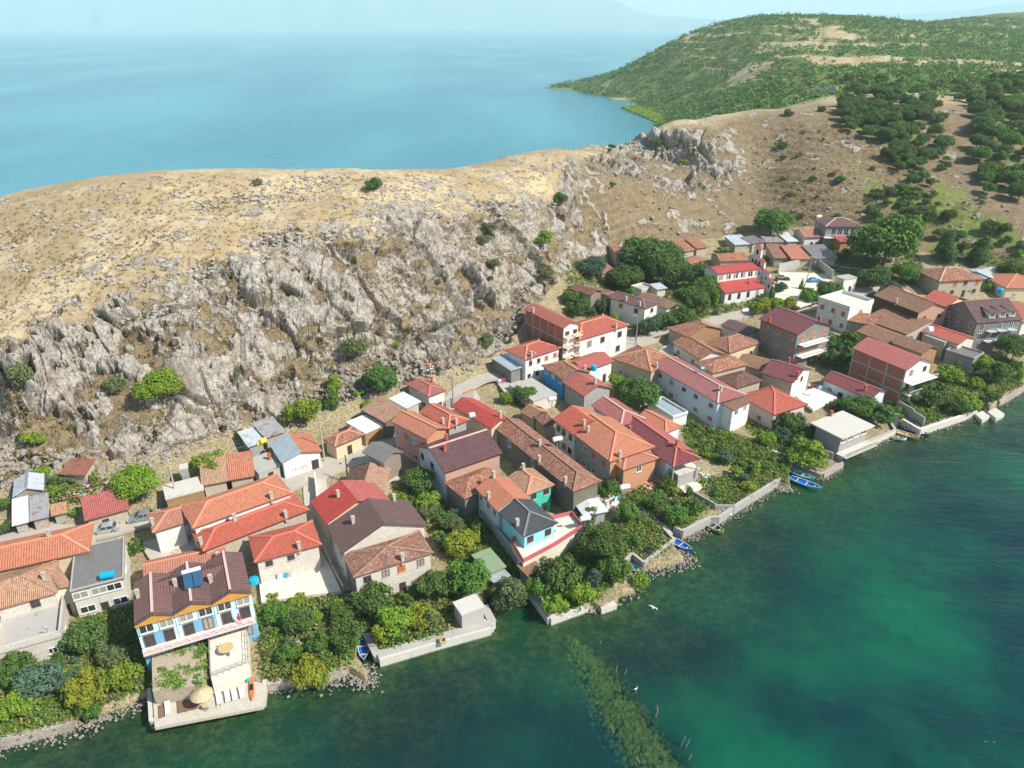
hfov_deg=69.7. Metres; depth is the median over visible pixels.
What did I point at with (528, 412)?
shed
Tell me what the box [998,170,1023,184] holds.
tree
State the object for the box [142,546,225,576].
house
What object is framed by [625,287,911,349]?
road
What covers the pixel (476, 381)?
road
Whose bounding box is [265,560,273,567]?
window
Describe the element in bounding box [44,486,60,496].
bush
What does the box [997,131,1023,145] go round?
tree
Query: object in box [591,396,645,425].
house
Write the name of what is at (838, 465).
sea wall
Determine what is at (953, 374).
tree
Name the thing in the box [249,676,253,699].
kayak
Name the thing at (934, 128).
tree
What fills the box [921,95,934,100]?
tree
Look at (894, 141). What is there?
tree
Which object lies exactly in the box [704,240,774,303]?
church
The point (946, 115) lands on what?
tree
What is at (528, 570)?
shed
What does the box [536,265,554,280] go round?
shrub
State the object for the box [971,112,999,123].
tree
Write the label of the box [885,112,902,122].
tree
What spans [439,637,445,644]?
crate
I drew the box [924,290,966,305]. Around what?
house
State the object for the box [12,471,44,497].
shed
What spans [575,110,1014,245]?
slope stones
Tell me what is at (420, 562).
window
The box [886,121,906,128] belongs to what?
tree
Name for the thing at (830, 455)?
garden wall
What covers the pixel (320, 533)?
courtyard
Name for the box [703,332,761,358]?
house
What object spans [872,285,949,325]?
house
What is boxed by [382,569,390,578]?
window
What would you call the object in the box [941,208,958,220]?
tree
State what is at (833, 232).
window
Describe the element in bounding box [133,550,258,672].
house
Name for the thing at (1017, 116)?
tree
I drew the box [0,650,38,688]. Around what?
tree
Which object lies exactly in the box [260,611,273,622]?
bush
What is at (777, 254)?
barn
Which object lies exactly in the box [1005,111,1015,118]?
tree
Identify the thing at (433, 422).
house
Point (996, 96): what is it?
tree
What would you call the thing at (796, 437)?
bush
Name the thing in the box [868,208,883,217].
tree
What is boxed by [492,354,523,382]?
outbuilding
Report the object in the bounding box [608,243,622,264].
hut
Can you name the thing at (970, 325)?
window
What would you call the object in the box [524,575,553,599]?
tree
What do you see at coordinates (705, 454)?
bush
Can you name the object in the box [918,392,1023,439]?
shore rubble
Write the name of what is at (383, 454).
barn
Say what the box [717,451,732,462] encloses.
bush
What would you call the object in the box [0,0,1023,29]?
sky
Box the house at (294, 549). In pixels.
[248,519,321,583]
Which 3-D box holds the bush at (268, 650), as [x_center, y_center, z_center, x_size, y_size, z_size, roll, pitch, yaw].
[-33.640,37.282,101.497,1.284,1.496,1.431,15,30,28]
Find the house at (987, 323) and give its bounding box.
[942,297,1022,350]
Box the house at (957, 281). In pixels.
[913,267,985,297]
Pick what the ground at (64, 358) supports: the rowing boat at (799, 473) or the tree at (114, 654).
the tree at (114, 654)
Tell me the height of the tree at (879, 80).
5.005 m
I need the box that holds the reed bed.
[621,105,667,123]
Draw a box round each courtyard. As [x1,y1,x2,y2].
[142,525,197,559]
[257,548,341,603]
[317,530,323,535]
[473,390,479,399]
[496,380,521,395]
[597,483,619,513]
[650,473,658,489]
[679,481,708,492]
[775,272,832,307]
[796,386,836,411]
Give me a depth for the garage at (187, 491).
128.25 m
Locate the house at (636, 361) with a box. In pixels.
[611,344,678,382]
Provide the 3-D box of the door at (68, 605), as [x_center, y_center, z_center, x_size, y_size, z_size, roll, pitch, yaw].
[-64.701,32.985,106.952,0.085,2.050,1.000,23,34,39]
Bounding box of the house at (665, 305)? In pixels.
[638,292,680,314]
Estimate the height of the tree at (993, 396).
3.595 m
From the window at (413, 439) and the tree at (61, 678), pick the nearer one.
the tree at (61, 678)
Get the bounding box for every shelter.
[576,497,607,525]
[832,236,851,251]
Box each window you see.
[29,599,41,609]
[48,646,58,655]
[72,590,89,601]
[79,604,97,614]
[90,585,107,596]
[106,581,122,592]
[112,595,129,606]
[138,623,155,635]
[143,633,156,647]
[150,652,161,659]
[158,618,175,629]
[163,628,175,641]
[178,612,194,623]
[183,622,195,635]
[197,638,209,647]
[198,606,213,618]
[202,617,214,629]
[217,601,232,612]
[221,611,232,624]
[236,596,251,607]
[240,606,251,618]
[242,625,253,634]
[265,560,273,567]
[287,554,295,561]
[363,575,371,584]
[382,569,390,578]
[395,428,399,436]
[397,565,405,573]
[405,449,409,457]
[411,436,415,444]
[413,454,417,461]
[417,558,424,567]
[478,493,482,502]
[492,508,496,517]
[527,535,533,544]
[531,493,536,499]
[543,488,548,495]
[545,528,551,536]
[555,479,559,488]
[587,340,591,347]
[600,336,604,343]
[636,465,641,472]
[825,228,830,234]
[831,228,836,234]
[837,228,842,234]
[843,228,848,234]
[968,321,972,329]
[976,333,981,339]
[979,324,984,330]
[1008,321,1013,327]
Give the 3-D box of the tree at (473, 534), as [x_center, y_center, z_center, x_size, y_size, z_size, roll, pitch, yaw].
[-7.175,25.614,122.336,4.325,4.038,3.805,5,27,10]
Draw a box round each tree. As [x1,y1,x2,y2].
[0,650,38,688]
[0,686,41,720]
[10,660,64,702]
[51,666,84,695]
[57,615,109,653]
[60,666,110,709]
[72,696,102,721]
[95,658,143,692]
[96,643,129,669]
[107,462,160,501]
[127,537,145,554]
[131,366,182,407]
[188,449,226,473]
[264,601,290,624]
[280,397,322,422]
[280,606,314,634]
[288,652,326,689]
[305,628,331,652]
[312,667,330,689]
[323,388,340,410]
[325,373,341,391]
[328,600,355,623]
[328,616,364,654]
[342,337,369,358]
[348,579,394,619]
[360,363,398,393]
[370,623,388,642]
[376,606,413,639]
[388,491,407,500]
[402,466,435,493]
[408,601,436,630]
[412,569,450,595]
[414,490,440,509]
[433,530,448,548]
[439,515,461,531]
[443,530,474,556]
[446,558,491,594]
[459,528,480,543]
[487,576,529,614]
[499,391,514,402]
[512,385,536,402]
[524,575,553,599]
[535,552,583,595]
[540,592,569,613]
[560,581,596,605]
[562,290,579,301]
[566,297,590,314]
[573,255,607,278]
[573,503,597,524]
[575,524,628,561]
[594,555,633,583]
[595,295,610,312]
[597,477,620,497]
[606,262,644,289]
[608,373,626,391]
[613,498,640,521]
[617,235,686,280]
[618,376,661,408]
[625,287,634,294]
[630,571,650,592]
[636,316,661,334]
[643,496,662,511]
[648,252,689,285]
[651,311,678,329]
[657,475,675,489]
[663,502,688,523]
[670,303,696,323]
[672,285,710,308]
[682,498,701,513]
[683,261,708,282]
[690,274,720,295]
[749,298,770,313]
[752,207,796,235]
[764,297,783,308]
[768,282,774,298]
[771,410,801,430]
[774,282,787,291]
[783,296,797,308]
[784,437,828,468]
[798,278,804,289]
[799,287,820,302]
[815,280,843,294]
[818,348,847,365]
[826,334,837,347]
[834,330,860,349]
[835,92,854,101]
[836,100,853,108]
[837,107,856,116]
[837,115,855,122]
[839,394,876,416]
[842,84,852,91]
[842,96,859,106]
[843,72,855,80]
[844,121,857,129]
[844,210,926,267]
[850,82,865,90]
[850,103,867,113]
[851,114,862,118]
[854,85,870,94]
[854,265,891,288]
[855,96,866,104]
[856,73,869,78]
[857,78,869,83]
[858,118,865,126]
[860,126,876,138]
[863,99,884,107]
[863,111,884,124]
[863,401,895,423]
[865,105,877,110]
[867,188,885,197]
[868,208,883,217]
[869,108,891,122]
[870,86,891,95]
[870,218,882,223]
[871,124,881,129]
[873,87,893,96]
[874,73,886,79]
[874,127,897,143]
[875,78,884,82]
[875,93,886,98]
[877,280,903,291]
[880,144,903,160]
[882,186,896,196]
[882,197,893,204]
[884,93,899,100]
[885,106,902,113]
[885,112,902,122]
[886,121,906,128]
[887,82,903,88]
[887,139,901,146]
[889,124,905,139]
[890,262,923,282]
[892,155,904,161]
[892,160,906,168]
[893,87,903,96]
[894,183,909,195]
[895,141,913,146]
[896,103,913,110]
[897,131,912,140]
[897,145,917,154]
[899,95,919,103]
[899,152,915,161]
[900,206,909,214]
[900,386,920,402]
[901,109,917,122]
[902,190,920,201]
[904,159,916,167]
[905,122,918,134]
[905,125,920,133]
[906,98,926,107]
[906,174,920,183]
[906,186,924,194]
[907,88,916,92]
[907,168,915,173]
[907,205,938,222]
[912,83,926,92]
[912,108,923,120]
[912,137,927,145]
[913,103,931,112]
[914,76,924,82]
[914,122,926,132]
[914,156,928,165]
[915,146,935,157]
[915,380,949,403]
[916,134,931,140]
[916,166,925,171]
[916,170,930,179]
[917,109,936,122]
[918,91,937,98]
[920,93,933,100]
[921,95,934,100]
[921,102,935,109]
[921,198,931,203]
[924,98,943,107]
[925,178,935,186]
[926,123,945,136]
[930,190,939,196]
[931,82,944,88]
[931,228,945,239]
[932,115,944,123]
[933,135,955,150]
[933,363,964,381]
[934,147,946,154]
[934,228,958,264]
[935,112,949,117]
[937,163,945,168]
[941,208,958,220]
[942,161,952,169]
[946,395,975,413]
[950,85,965,92]
[951,77,964,84]
[953,93,965,99]
[953,228,967,241]
[954,80,973,90]
[957,240,970,251]
[957,392,983,411]
[966,89,984,97]
[966,94,985,102]
[966,101,992,113]
[968,99,980,106]
[968,145,992,161]
[969,116,993,133]
[969,134,988,147]
[969,235,991,266]
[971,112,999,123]
[972,354,994,371]
[976,161,999,171]
[977,172,995,182]
[978,168,994,175]
[979,360,1014,381]
[980,139,999,152]
[980,220,999,233]
[981,78,988,84]
[981,124,1007,139]
[981,181,997,195]
[982,108,1005,125]
[984,391,1002,402]
[985,82,1002,92]
[985,91,1005,101]
[985,99,996,103]
[987,78,997,84]
[989,72,999,77]
[993,123,1009,130]
[993,149,1009,161]
[994,169,1010,177]
[994,333,1023,358]
[995,78,1012,89]
[995,259,1023,274]
[996,98,1014,110]
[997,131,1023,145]
[997,162,1007,171]
[997,222,1012,234]
[998,144,1013,152]
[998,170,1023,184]
[999,71,1011,77]
[1000,235,1012,244]
[1002,165,1023,172]
[1003,120,1018,129]
[1004,101,1023,112]
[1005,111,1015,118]
[1006,97,1022,111]
[1007,181,1023,200]
[1008,88,1020,93]
[1008,94,1023,101]
[1009,78,1021,87]
[1009,86,1022,93]
[1009,113,1023,120]
[1010,73,1023,78]
[1013,79,1023,88]
[1013,147,1023,158]
[1014,119,1023,127]
[1014,162,1023,170]
[1015,240,1023,248]
[1017,125,1023,135]
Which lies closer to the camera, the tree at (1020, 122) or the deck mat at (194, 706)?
the deck mat at (194, 706)
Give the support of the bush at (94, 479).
on the ground at (64, 358)
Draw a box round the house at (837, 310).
[815,290,873,332]
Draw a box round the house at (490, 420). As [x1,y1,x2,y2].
[452,397,507,442]
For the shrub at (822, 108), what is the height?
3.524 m
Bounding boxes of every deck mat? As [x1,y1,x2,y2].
[158,704,164,718]
[177,700,183,713]
[184,699,190,711]
[191,702,197,709]
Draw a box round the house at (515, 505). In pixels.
[475,462,582,571]
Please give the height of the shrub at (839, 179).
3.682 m
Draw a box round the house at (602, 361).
[571,352,613,381]
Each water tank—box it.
[99,570,114,580]
[249,575,258,585]
[259,437,266,445]
[468,412,475,418]
[547,396,556,413]
[552,436,562,448]
[579,515,590,527]
[591,364,596,370]
[619,483,629,497]
[741,308,748,321]
[925,326,933,333]
[996,288,1003,293]
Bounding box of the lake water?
[0,30,1023,767]
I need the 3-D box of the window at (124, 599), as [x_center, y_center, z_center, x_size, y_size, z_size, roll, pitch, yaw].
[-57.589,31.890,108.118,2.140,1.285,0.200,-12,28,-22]
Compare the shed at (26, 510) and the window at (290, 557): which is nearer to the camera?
the window at (290, 557)
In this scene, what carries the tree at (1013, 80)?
on the ground at (64, 358)
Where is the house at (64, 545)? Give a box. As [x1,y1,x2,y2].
[0,521,95,580]
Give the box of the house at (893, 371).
[848,337,938,403]
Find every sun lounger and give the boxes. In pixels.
[164,700,170,714]
[215,690,221,704]
[224,688,230,701]
[231,687,237,699]
[238,685,244,698]
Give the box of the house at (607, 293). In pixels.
[591,287,614,299]
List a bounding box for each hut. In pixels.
[59,458,95,483]
[179,463,189,479]
[453,593,484,628]
[595,263,612,281]
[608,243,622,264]
[671,236,707,257]
[834,274,857,291]
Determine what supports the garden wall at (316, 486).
on the ground at (64, 358)
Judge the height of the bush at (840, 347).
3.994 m
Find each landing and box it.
[600,601,616,614]
[974,411,989,425]
[987,408,1004,423]
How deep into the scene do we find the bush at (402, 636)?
103.36 m
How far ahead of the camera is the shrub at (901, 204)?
263.56 m
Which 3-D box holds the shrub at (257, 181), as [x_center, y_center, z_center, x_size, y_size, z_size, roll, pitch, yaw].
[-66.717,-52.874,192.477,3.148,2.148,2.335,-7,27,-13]
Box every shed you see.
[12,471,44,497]
[12,492,49,533]
[50,501,67,523]
[80,489,129,527]
[199,450,254,496]
[237,416,285,456]
[360,392,420,438]
[471,547,510,585]
[516,561,540,582]
[519,404,549,429]
[533,412,554,437]
[775,232,798,244]
[856,325,910,345]
[969,267,1001,282]
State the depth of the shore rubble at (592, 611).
111.40 m
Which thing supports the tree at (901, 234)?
on the ground at (64, 358)
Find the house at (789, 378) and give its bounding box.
[760,357,811,397]
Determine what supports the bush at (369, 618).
on the ground at (64, 358)
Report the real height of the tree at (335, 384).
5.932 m
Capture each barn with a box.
[346,462,390,494]
[362,441,402,479]
[765,244,837,267]
[872,306,932,340]
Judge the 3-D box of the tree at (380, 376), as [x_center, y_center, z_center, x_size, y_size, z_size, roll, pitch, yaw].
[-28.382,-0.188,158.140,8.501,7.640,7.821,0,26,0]
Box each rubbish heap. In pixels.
[59,486,106,502]
[76,475,108,490]
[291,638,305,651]
[420,363,435,371]
[637,481,664,492]
[699,471,716,479]
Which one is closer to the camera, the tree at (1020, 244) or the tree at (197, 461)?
the tree at (197, 461)
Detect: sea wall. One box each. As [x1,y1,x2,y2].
[0,717,74,748]
[147,679,267,730]
[266,664,347,691]
[363,604,496,663]
[528,593,587,625]
[624,512,674,568]
[673,477,780,537]
[794,457,843,479]
[867,420,896,443]
[901,410,977,435]
[997,385,1023,405]
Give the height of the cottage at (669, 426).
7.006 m
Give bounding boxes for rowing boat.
[358,636,369,662]
[628,563,642,571]
[674,537,691,552]
[707,523,723,533]
[789,475,821,490]
[790,468,814,480]
[890,435,906,440]
[895,429,919,439]
[904,426,929,436]
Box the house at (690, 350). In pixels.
[672,336,725,365]
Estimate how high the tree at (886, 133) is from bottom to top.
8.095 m
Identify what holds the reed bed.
in the lake water
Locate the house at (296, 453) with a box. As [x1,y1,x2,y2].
[269,433,322,477]
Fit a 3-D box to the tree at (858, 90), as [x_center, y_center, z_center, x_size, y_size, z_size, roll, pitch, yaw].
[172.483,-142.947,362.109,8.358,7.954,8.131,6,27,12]
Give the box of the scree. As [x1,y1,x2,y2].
[0,272,535,491]
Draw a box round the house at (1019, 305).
[1011,301,1023,336]
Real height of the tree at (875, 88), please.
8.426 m
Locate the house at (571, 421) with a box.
[552,405,598,459]
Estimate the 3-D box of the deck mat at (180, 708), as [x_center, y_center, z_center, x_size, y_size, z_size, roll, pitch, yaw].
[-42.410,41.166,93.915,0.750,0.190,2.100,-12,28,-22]
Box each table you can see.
[202,703,208,711]
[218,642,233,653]
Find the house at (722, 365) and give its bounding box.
[693,354,748,377]
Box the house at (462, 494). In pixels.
[443,467,499,517]
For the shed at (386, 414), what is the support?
on the ground at (64, 358)
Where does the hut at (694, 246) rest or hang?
on the ground at (64, 358)
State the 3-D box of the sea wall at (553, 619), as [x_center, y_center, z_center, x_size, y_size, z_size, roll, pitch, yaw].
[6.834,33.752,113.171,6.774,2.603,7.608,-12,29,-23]
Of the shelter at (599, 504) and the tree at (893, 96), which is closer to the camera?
the shelter at (599, 504)
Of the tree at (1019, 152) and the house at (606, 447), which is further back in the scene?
the tree at (1019, 152)
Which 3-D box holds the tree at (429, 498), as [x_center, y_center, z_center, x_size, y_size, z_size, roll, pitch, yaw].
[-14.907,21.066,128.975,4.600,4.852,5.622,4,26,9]
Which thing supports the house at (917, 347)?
on the ground at (64, 358)
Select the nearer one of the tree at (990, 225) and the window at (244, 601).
the window at (244, 601)
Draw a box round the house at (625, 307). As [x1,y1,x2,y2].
[609,291,659,325]
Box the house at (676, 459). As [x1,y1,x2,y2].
[625,415,701,487]
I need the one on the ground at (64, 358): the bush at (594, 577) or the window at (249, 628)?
the bush at (594, 577)
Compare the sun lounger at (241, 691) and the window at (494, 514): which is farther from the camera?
the window at (494, 514)
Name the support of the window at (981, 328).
in the house at (987, 323)
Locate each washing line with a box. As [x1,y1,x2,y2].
[275,571,290,578]
[498,377,508,381]
[606,493,621,506]
[806,383,827,389]
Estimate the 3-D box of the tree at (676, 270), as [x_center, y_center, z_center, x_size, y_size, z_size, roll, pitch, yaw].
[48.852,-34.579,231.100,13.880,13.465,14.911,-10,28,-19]
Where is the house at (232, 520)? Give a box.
[146,473,309,559]
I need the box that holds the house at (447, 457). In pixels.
[416,428,502,500]
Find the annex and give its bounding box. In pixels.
[647,396,687,425]
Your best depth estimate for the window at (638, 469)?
135.39 m
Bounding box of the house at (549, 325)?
[523,303,582,360]
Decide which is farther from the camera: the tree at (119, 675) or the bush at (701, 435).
the bush at (701, 435)
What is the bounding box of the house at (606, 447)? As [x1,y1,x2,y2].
[574,413,658,493]
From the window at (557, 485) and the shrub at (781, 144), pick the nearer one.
the window at (557, 485)
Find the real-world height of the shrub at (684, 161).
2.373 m
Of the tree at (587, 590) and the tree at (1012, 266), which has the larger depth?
the tree at (1012, 266)
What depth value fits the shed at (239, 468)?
132.41 m
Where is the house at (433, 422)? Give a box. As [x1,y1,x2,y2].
[391,402,468,465]
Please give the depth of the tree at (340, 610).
105.96 m
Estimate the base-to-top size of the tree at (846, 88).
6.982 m
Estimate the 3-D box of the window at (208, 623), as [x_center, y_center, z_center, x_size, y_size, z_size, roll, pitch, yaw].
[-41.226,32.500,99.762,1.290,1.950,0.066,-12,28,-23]
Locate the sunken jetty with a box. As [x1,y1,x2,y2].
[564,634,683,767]
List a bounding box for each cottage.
[322,426,363,458]
[640,409,682,438]
[684,256,705,269]
[711,252,747,265]
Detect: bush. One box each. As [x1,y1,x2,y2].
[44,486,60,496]
[48,476,58,486]
[49,651,66,663]
[59,691,72,708]
[60,652,81,666]
[90,469,101,486]
[94,641,108,664]
[108,616,123,627]
[117,629,138,646]
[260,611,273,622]
[263,647,272,655]
[266,592,278,603]
[274,642,302,665]
[283,635,291,644]
[287,592,306,605]
[305,610,324,622]
[367,614,376,622]
[388,625,406,642]
[396,590,413,605]
[405,485,414,492]
[405,626,421,637]
[407,496,416,505]
[415,503,436,517]
[419,587,436,597]
[423,610,439,631]
[432,532,449,546]
[433,511,453,522]
[447,598,457,606]
[451,508,458,516]
[453,589,459,598]
[470,548,479,555]
[471,519,486,533]
[539,556,546,566]
[584,568,601,587]
[588,307,596,314]
[611,311,619,319]
[614,525,624,534]
[625,534,640,546]
[635,515,646,522]
[643,545,654,554]
[653,489,665,498]
[666,486,678,495]
[683,485,693,496]
[687,497,704,512]
[695,432,704,439]
[702,451,709,456]
[711,293,719,306]
[712,488,721,496]
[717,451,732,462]
[729,465,741,474]
[740,473,749,481]
[741,481,756,489]
[750,462,761,475]
[755,293,766,299]
[757,431,776,444]
[772,426,791,439]
[789,434,808,447]
[792,426,810,438]
[797,412,806,426]
[828,400,841,410]
[834,343,843,351]
[838,253,849,260]
[841,248,849,253]
[843,353,852,363]
[849,267,858,273]
[943,407,951,415]
[953,360,961,369]
[964,253,971,262]
[968,376,985,388]
[983,386,994,392]
[1011,361,1022,368]
[1014,249,1023,255]
[1015,370,1023,380]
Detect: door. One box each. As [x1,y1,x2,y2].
[66,604,72,615]
[100,601,110,610]
[311,459,318,468]
[347,444,352,454]
[399,581,405,591]
[542,502,546,510]
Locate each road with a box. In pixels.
[0,508,186,541]
[280,444,366,491]
[377,372,504,446]
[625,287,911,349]
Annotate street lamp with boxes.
[632,315,637,344]
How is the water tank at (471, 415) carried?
on the house at (490, 420)
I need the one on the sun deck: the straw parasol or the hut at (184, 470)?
the straw parasol
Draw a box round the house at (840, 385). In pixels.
[821,370,887,402]
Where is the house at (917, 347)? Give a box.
[891,335,939,370]
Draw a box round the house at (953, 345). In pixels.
[921,324,983,372]
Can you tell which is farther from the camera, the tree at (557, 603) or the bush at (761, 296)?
the bush at (761, 296)
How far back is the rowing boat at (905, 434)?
158.75 m
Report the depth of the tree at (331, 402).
152.34 m
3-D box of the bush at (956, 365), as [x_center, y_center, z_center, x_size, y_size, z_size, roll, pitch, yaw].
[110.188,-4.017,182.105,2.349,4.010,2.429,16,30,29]
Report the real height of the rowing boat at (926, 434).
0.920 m
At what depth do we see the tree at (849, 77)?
464.69 m
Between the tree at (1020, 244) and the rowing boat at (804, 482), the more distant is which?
the tree at (1020, 244)
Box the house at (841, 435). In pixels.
[810,410,877,460]
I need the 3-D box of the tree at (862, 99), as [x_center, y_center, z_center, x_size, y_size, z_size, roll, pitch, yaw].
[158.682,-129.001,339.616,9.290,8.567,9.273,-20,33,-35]
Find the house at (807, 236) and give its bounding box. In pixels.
[793,229,821,244]
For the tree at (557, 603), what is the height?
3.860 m
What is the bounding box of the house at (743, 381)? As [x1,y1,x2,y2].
[716,370,762,392]
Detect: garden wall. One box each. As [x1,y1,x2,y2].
[314,472,318,522]
[322,544,344,593]
[341,453,364,463]
[445,390,473,407]
[481,509,550,616]
[635,333,668,346]
[693,491,734,515]
[777,259,833,279]
[790,429,833,459]
[810,86,837,95]
[893,413,899,427]
[896,400,925,426]
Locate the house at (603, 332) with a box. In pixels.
[575,313,629,357]
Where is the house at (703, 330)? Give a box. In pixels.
[667,319,722,341]
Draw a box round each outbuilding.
[253,452,281,480]
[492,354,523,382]
[509,378,556,408]
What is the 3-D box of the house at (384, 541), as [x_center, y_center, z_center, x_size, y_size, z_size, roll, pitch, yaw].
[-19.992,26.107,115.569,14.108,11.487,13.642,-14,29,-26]
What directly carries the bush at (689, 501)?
on the ground at (64, 358)
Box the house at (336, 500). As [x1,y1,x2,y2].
[310,480,388,544]
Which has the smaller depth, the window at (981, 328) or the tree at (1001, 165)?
the window at (981, 328)
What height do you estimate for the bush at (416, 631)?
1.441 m
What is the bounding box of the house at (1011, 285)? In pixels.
[988,273,1023,300]
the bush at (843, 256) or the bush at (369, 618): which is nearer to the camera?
the bush at (369, 618)
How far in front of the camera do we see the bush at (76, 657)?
99.52 m
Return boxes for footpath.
[635,503,673,534]
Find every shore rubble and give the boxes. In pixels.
[0,699,147,758]
[267,662,382,697]
[587,604,620,616]
[618,585,646,604]
[633,549,700,579]
[678,528,712,541]
[719,486,799,525]
[803,468,842,480]
[873,436,895,449]
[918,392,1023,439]
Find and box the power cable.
[172,423,315,458]
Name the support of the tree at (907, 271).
on the ground at (64, 358)
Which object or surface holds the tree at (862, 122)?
on the ground at (64, 358)
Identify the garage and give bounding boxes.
[162,476,204,506]
[346,414,384,445]
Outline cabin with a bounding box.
[720,319,759,339]
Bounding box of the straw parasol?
[190,686,212,702]
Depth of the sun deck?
93.70 m
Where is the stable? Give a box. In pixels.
[724,234,785,252]
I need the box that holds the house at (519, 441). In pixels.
[496,417,601,514]
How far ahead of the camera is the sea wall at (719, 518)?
131.00 m
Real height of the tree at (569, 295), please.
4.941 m
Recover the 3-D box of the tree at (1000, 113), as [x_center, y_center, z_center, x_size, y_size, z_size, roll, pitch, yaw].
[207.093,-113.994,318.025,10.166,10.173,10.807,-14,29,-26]
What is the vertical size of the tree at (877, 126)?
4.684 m
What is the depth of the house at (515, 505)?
121.47 m
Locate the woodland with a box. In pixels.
[550,11,1023,145]
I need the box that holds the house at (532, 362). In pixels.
[504,337,561,379]
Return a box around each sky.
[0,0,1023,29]
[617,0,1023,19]
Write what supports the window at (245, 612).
in the house at (171, 613)
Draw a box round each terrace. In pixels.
[0,594,69,665]
[152,646,208,703]
[208,628,251,691]
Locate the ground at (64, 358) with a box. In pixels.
[0,12,1023,767]
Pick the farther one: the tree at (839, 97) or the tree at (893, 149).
the tree at (839, 97)
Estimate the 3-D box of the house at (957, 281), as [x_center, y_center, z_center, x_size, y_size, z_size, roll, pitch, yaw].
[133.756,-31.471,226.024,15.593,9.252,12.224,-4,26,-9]
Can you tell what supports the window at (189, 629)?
in the house at (171, 613)
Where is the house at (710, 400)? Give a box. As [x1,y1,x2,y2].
[656,355,752,431]
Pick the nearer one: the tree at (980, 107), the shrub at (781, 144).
the shrub at (781, 144)
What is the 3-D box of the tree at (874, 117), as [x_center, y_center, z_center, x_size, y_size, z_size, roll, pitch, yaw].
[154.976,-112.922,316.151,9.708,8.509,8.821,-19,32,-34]
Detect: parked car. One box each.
[93,521,120,534]
[127,509,155,523]
[775,275,789,280]
[807,277,821,282]
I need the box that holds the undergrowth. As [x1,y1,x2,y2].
[0,246,1023,740]
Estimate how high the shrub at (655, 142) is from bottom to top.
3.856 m
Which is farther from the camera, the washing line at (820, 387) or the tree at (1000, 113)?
the tree at (1000, 113)
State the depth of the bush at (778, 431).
152.19 m
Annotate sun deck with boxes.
[153,681,264,729]
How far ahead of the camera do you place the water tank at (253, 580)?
110.65 m
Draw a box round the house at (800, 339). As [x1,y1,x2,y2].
[758,306,832,365]
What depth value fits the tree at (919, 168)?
282.62 m
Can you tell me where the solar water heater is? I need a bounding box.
[181,566,202,589]
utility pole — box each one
[163,458,174,488]
[316,421,324,461]
[345,455,347,475]
[452,377,453,407]
[803,255,815,288]
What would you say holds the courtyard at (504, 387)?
on the ground at (64, 358)
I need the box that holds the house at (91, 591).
[69,536,130,617]
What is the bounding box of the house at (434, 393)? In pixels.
[405,376,446,408]
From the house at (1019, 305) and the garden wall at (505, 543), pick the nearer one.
the garden wall at (505, 543)
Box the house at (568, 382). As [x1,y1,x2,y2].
[541,358,611,410]
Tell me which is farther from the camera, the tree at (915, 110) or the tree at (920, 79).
the tree at (920, 79)
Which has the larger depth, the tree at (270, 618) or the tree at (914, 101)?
the tree at (914, 101)
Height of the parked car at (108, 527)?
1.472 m
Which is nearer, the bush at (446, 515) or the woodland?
the bush at (446, 515)
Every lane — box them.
[303,475,351,591]
[659,342,674,355]
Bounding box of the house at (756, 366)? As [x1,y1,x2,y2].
[739,353,770,385]
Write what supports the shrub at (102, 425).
on the ground at (64, 358)
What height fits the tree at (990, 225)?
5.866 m
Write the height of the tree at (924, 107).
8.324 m
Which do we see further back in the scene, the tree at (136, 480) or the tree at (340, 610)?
the tree at (136, 480)
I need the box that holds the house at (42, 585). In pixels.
[0,559,76,620]
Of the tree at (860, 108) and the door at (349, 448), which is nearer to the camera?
the door at (349, 448)
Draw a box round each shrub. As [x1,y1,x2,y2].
[0,495,15,507]
[0,516,15,532]
[4,361,34,386]
[18,432,46,444]
[24,422,32,427]
[32,466,52,474]
[56,475,76,482]
[66,507,78,515]
[98,423,106,428]
[102,375,126,393]
[229,368,241,381]
[251,178,262,185]
[283,373,291,379]
[353,389,364,395]
[361,399,371,406]
[364,177,382,190]
[392,342,400,348]
[475,235,489,245]
[476,332,493,349]
[481,222,498,234]
[485,258,501,267]
[534,230,553,243]
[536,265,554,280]
[553,191,567,202]
[648,139,662,147]
[679,159,688,163]
[716,247,729,252]
[776,141,787,147]
[784,109,794,114]
[797,212,805,217]
[810,175,816,180]
[817,106,825,111]
[834,175,844,183]
[866,204,881,210]
[897,199,906,206]
[978,194,987,199]
[984,282,993,288]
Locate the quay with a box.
[379,619,491,667]
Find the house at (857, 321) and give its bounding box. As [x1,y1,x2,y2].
[847,312,879,336]
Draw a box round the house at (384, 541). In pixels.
[327,493,433,599]
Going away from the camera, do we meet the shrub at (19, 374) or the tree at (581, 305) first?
the shrub at (19, 374)
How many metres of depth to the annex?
157.32 m
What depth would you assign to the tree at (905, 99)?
337.94 m
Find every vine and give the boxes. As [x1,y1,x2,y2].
[151,641,211,689]
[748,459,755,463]
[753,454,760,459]
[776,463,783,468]
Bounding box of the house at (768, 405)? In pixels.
[746,385,807,430]
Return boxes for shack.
[569,283,602,308]
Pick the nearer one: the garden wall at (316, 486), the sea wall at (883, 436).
the garden wall at (316, 486)
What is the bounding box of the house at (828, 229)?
[814,217,861,246]
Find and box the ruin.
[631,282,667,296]
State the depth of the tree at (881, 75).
452.49 m
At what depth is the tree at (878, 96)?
349.99 m
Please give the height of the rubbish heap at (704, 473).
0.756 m
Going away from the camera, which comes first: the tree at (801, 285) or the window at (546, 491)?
the window at (546, 491)
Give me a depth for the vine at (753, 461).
144.91 m
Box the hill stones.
[0,157,588,363]

